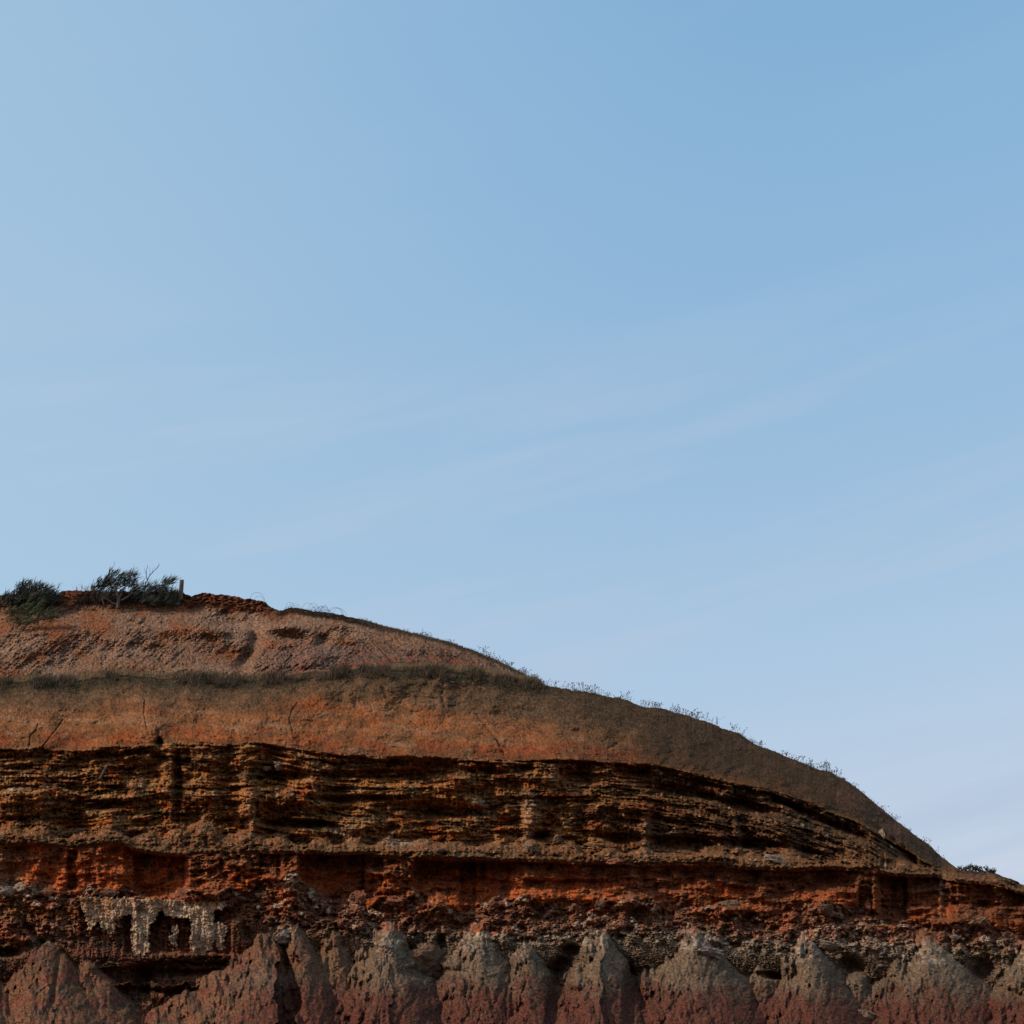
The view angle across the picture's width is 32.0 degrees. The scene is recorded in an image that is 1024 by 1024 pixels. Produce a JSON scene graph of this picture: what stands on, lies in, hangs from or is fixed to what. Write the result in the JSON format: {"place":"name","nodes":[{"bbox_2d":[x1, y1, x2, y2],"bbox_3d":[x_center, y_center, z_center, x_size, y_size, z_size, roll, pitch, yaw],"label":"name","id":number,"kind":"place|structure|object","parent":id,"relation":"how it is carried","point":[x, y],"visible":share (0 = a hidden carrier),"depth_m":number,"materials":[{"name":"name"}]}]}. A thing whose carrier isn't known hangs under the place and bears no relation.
{"place":"outdoors","nodes":[
{"label":"outdoors","id":0,"kind":"place"},
{"bbox_2d":[0,590,1023,1023],"bbox_3d":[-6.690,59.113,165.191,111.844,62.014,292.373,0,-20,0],"label":"cliff","id":1,"kind":"structure","parent":0,"point":[422,770],"depth_m":80.41,"materials":[{"name":"brown stone"}]},
{"bbox_2d":[0,886,14,895],"bbox_3d":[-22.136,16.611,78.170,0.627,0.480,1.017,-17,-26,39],"label":"rock","id":2,"kind":"object","parent":1,"relation":"on","point":[6,890],"visible":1,"depth_m":77.94,"materials":[{"name":"stone"}]},
{"bbox_2d":[12,881,26,892],"bbox_3d":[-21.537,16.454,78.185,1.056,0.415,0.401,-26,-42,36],"label":"rock","id":3,"kind":"object","parent":1,"relation":"on","point":[19,886],"visible":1,"depth_m":78.00,"materials":[{"name":"stone"}]},
{"bbox_2d":[0,577,66,611],"bbox_3d":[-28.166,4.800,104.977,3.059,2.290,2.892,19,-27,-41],"label":"windswept shrub","id":4,"kind":"object","parent":1,"relation":"on","point":[23,591],"visible":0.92,"depth_m":104.71,"materials":[{"name":"green plant"}]},
{"bbox_2d":[4,595,63,630],"bbox_3d":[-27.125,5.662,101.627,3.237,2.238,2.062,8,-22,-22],"label":"green shrub","id":5,"kind":"object","parent":1,"relation":"on","point":[30,614],"visible":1,"depth_m":101.47,"materials":[{"name":"green plant"}]},
{"bbox_2d":[41,888,54,896],"bbox_3d":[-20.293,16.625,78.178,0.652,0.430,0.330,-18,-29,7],"label":"rock","id":6,"kind":"object","parent":1,"relation":"on","point":[47,892],"visible":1,"depth_m":78.08,"materials":[{"name":"red stone"}]},
{"bbox_2d":[73,586,113,605],"bbox_3d":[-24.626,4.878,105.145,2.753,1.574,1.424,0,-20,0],"label":"dry bush","id":7,"kind":"object","parent":1,"relation":"on","point":[81,600],"visible":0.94,"depth_m":105.14,"materials":[{"name":"brown plant"}]},
{"bbox_2d":[99,888,118,897],"bbox_3d":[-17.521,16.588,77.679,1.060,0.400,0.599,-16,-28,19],"label":"rock","id":8,"kind":"object","parent":1,"relation":"on","point":[108,893],"visible":1,"depth_m":77.52,"materials":[{"name":"brown stone"}]},
{"bbox_2d":[98,756,119,779],"bbox_3d":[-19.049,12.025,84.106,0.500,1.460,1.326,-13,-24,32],"label":"dead branch","id":9,"kind":"object","parent":1,"relation":"on","point":[102,773],"visible":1,"depth_m":83.73,"materials":[{"name":"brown wood"}]},
{"bbox_2d":[91,562,142,608],"bbox_3d":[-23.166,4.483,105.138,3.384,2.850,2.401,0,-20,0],"label":"windswept tree","id":10,"kind":"object","parent":1,"relation":"on","point":[116,582],"visible":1,"depth_m":104.70,"materials":[{"name":"green plant"}]},
{"bbox_2d":[134,904,141,910],"bbox_3d":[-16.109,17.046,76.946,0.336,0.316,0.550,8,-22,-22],"label":"stone","id":11,"kind":"object","parent":1,"relation":"on","point":[137,907],"visible":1,"depth_m":76.77,"materials":[{"name":"brown stone"}]},
{"bbox_2d":[131,565,158,585],"bbox_3d":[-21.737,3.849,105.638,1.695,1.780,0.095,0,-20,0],"label":"dead tree","id":12,"kind":"object","parent":1,"relation":"on","point":[150,574],"visible":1,"depth_m":105.71,"materials":[{"name":"grey wood"}]},
{"bbox_2d":[130,575,181,607],"bbox_3d":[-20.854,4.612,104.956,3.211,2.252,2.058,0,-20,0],"label":"leaning shrub","id":13,"kind":"object","parent":1,"relation":"on","point":[157,595],"visible":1,"depth_m":104.62,"materials":[{"name":"green plant"}]},
{"bbox_2d":[175,887,184,899],"bbox_3d":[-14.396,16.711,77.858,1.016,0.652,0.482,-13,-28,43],"label":"rock","id":14,"kind":"object","parent":1,"relation":"on","point":[180,893],"visible":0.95,"depth_m":77.75,"materials":[{"name":"red stone"}]},
{"bbox_2d":[178,579,183,599],"bbox_3d":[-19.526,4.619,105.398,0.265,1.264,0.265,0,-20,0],"label":"timber post","id":15,"kind":"object","parent":1,"relation":"on","point":[181,585],"visible":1,"depth_m":105.33,"materials":[{"name":"wood"}]},
{"bbox_2d":[262,766,270,770],"bbox_3d":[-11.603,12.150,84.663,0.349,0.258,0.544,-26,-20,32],"label":"rock","id":16,"kind":"object","parent":1,"relation":"on","point":[265,768],"visible":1,"depth_m":84.53,"materials":[{"name":"stone"}]},
{"bbox_2d":[1,661,542,680],"bbox_3d":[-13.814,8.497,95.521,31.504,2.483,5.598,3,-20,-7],"label":"dry grass","id":17,"kind":"structure","parent":1,"relation":"on","point":[404,666],"depth_m":94.81,"materials":[{"name":"brown plant"}]},
{"bbox_2d":[274,761,282,769],"bbox_3d":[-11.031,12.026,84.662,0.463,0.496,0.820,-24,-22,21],"label":"rock","id":18,"kind":"object","parent":1,"relation":"on","point":[278,767],"visible":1,"depth_m":84.44,"materials":[{"name":"stone"}]},
{"bbox_2d":[275,929,291,944],"bbox_3d":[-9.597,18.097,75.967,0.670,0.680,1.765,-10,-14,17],"label":"rock","id":19,"kind":"object","parent":1,"relation":"on","point":[283,937],"visible":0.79,"depth_m":75.41,"materials":[{"name":"stone"}]},
{"bbox_2d":[285,602,346,616],"bbox_3d":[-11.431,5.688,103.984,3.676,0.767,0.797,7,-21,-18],"label":"bramble","id":20,"kind":"object","parent":1,"relation":"on","point":[318,609],"visible":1,"depth_m":103.90,"materials":[{"name":"brown plant"}]},
{"bbox_2d":[349,890,366,905],"bbox_3d":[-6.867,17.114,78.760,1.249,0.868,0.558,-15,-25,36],"label":"rock","id":21,"kind":"object","parent":1,"relation":"on","point":[360,897],"visible":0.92,"depth_m":78.46,"materials":[{"name":"red stone"}]},
{"bbox_2d":[361,838,375,844],"bbox_3d":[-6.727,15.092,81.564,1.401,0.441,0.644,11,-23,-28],"label":"rock","id":22,"kind":"object","parent":1,"relation":"on","point":[367,841],"visible":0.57,"depth_m":81.41,"materials":[{"name":"brown stone"}]},
{"bbox_2d":[378,942,388,947],"bbox_3d":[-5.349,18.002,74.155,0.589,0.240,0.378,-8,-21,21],"label":"rock","id":23,"kind":"object","parent":1,"relation":"on","point":[383,945],"visible":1,"depth_m":74.02,"materials":[{"name":"stone"}]},
{"bbox_2d":[385,895,404,905],"bbox_3d":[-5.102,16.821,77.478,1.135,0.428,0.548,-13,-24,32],"label":"rock","id":24,"kind":"object","parent":1,"relation":"on","point":[393,900],"visible":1,"depth_m":77.33,"materials":[{"name":"red stone"}]},
{"bbox_2d":[405,943,443,978],"bbox_3d":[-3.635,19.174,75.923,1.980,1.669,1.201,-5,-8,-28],"label":"rock","id":25,"kind":"object","parent":1,"relation":"on","point":[428,958],"visible":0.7,"depth_m":75.66,"materials":[{"name":"brown stone"}]},
{"bbox_2d":[436,848,445,852],"bbox_3d":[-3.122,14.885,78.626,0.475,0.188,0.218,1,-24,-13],"label":"stone","id":26,"kind":"object","parent":1,"relation":"on","point":[439,850],"visible":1,"depth_m":78.58,"materials":[{"name":"brown stone"}]},
{"bbox_2d":[441,947,446,955],"bbox_3d":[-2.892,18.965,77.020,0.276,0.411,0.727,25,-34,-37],"label":"stone","id":27,"kind":"object","parent":1,"relation":"on","point":[443,949],"visible":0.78,"depth_m":76.96,"materials":[{"name":"stone"}]},
{"bbox_2d":[0,618,947,865],"bbox_3d":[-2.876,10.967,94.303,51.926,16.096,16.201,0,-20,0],"label":"slope grass","id":28,"kind":"structure","parent":1,"relation":"on","point":[376,671],"depth_m":93.12,"materials":[{"name":"brown plant"}]},
{"bbox_2d":[525,842,529,850],"bbox_3d":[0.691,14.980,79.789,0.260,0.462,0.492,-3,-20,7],"label":"rock","id":29,"kind":"object","parent":1,"relation":"on","point":[527,846],"visible":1,"depth_m":79.65,"materials":[{"name":"stone"}]},
{"bbox_2d":[551,834,561,844],"bbox_3d":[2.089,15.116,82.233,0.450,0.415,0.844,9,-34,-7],"label":"rock","id":30,"kind":"object","parent":1,"relation":"on","point":[557,839],"visible":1,"depth_m":82.06,"materials":[{"name":"beige stone"}]},
{"bbox_2d":[595,900,604,906],"bbox_3d":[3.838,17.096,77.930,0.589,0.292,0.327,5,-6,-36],"label":"stone","id":31,"kind":"object","parent":1,"relation":"on","point":[600,903],"visible":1,"depth_m":77.85,"materials":[{"name":"brown stone"}]},
{"bbox_2d":[610,904,617,911],"bbox_3d":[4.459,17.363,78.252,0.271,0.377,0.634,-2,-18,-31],"label":"stone","id":32,"kind":"object","parent":1,"relation":"on","point":[613,908],"visible":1,"depth_m":78.16,"materials":[{"name":"brown stone"}]},
{"bbox_2d":[605,857,624,863],"bbox_3d":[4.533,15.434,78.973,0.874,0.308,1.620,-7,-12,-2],"label":"rock","id":33,"kind":"object","parent":1,"relation":"on","point":[616,860],"visible":1,"depth_m":78.57,"materials":[{"name":"red stone"}]},
{"bbox_2d":[360,618,943,855],"bbox_3d":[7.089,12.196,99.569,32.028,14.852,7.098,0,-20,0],"label":"seed head weeds","id":34,"kind":"object","parent":1,"relation":"on","point":[676,709],"visible":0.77,"depth_m":99.48,"materials":[{"name":"beige plant"}]},
{"bbox_2d":[681,907,690,911],"bbox_3d":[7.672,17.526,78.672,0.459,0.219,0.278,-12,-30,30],"label":"stone","id":35,"kind":"object","parent":1,"relation":"on","point":[685,909],"visible":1,"depth_m":78.59,"materials":[{"name":"brown stone"}]},
{"bbox_2d":[695,947,723,956],"bbox_3d":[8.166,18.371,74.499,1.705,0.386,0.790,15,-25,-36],"label":"rock","id":36,"kind":"object","parent":1,"relation":"on","point":[712,952],"visible":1,"depth_m":74.22,"materials":[{"name":"stone"}]},
{"bbox_2d":[717,900,740,906],"bbox_3d":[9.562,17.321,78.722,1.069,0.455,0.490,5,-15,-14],"label":"rock","id":37,"kind":"object","parent":1,"relation":"on","point":[732,903],"visible":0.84,"depth_m":78.61,"materials":[{"name":"beige stone"}]},
{"bbox_2d":[760,949,766,954],"bbox_3d":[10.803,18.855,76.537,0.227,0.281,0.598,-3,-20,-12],"label":"stone","id":38,"kind":"object","parent":1,"relation":"on","point":[763,951],"visible":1,"depth_m":76.39,"materials":[{"name":"stone"}]},
{"bbox_2d":[764,854,786,863],"bbox_3d":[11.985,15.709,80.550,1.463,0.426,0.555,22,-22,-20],"label":"rock","id":39,"kind":"object","parent":1,"relation":"on","point":[768,857],"visible":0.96,"depth_m":80.33,"materials":[{"name":"stone"}]},
{"bbox_2d":[819,904,832,916],"bbox_3d":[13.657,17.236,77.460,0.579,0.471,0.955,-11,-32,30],"label":"rock","id":40,"kind":"object","parent":1,"relation":"on","point":[827,909],"visible":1,"depth_m":77.27,"materials":[{"name":"brown stone"}]},
{"bbox_2d":[818,939,842,950],"bbox_3d":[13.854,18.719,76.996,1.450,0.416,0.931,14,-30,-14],"label":"rock","id":41,"kind":"object","parent":1,"relation":"on","point":[829,945],"visible":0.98,"depth_m":76.74,"materials":[{"name":"stone"}]},
{"bbox_2d":[834,954,842,958],"bbox_3d":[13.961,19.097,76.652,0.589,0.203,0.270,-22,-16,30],"label":"stone","id":42,"kind":"object","parent":1,"relation":"on","point":[838,956],"visible":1,"depth_m":76.50,"materials":[{"name":"stone"}]},
{"bbox_2d":[858,1009,876,1021],"bbox_3d":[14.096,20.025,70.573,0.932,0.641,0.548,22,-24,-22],"label":"rock","id":43,"kind":"object","parent":1,"relation":"on","point":[870,1015],"visible":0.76,"depth_m":70.42,"materials":[{"name":"beige stone"}]},
{"bbox_2d":[864,900,871,912],"bbox_3d":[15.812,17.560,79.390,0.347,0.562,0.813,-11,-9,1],"label":"rock","id":44,"kind":"object","parent":1,"relation":"on","point":[867,906],"visible":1,"depth_m":79.23,"materials":[{"name":"red stone"}]},
{"bbox_2d":[866,868,878,874],"bbox_3d":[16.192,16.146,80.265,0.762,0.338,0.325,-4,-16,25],"label":"rock","id":45,"kind":"object","parent":1,"relation":"on","point":[875,870],"visible":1,"depth_m":80.12,"materials":[{"name":"red stone"}]},
{"bbox_2d":[878,829,884,840],"bbox_3d":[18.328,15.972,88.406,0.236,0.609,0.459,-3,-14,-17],"label":"rock","id":46,"kind":"object","parent":1,"relation":"on","point":[881,832],"visible":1,"depth_m":88.31,"materials":[{"name":"stone"}]},
{"bbox_2d":[949,935,959,939],"bbox_3d":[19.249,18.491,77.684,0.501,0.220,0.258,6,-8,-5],"label":"stone","id":47,"kind":"object","parent":1,"relation":"on","point":[955,937],"visible":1,"depth_m":77.61,"materials":[{"name":"stone"}]},
{"bbox_2d":[957,863,996,872],"bbox_3d":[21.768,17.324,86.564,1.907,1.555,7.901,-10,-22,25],"label":"shrub","id":48,"kind":"object","parent":1,"relation":"on","point":[966,868],"visible":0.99,"depth_m":89.45,"materials":[{"name":"green plant"}]},
{"bbox_2d":[971,916,986,927],"bbox_3d":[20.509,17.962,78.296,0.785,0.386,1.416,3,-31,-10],"label":"rock","id":49,"kind":"object","parent":1,"relation":"on","point":[981,921],"visible":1,"depth_m":78.12,"materials":[{"name":"beige stone"}]},
{"bbox_2d":[0,0,1023,884],"label":"sky","id":50,"kind":"structure","parent":0,"point":[668,352],"materials":[{"name":"blue"}]}
]}

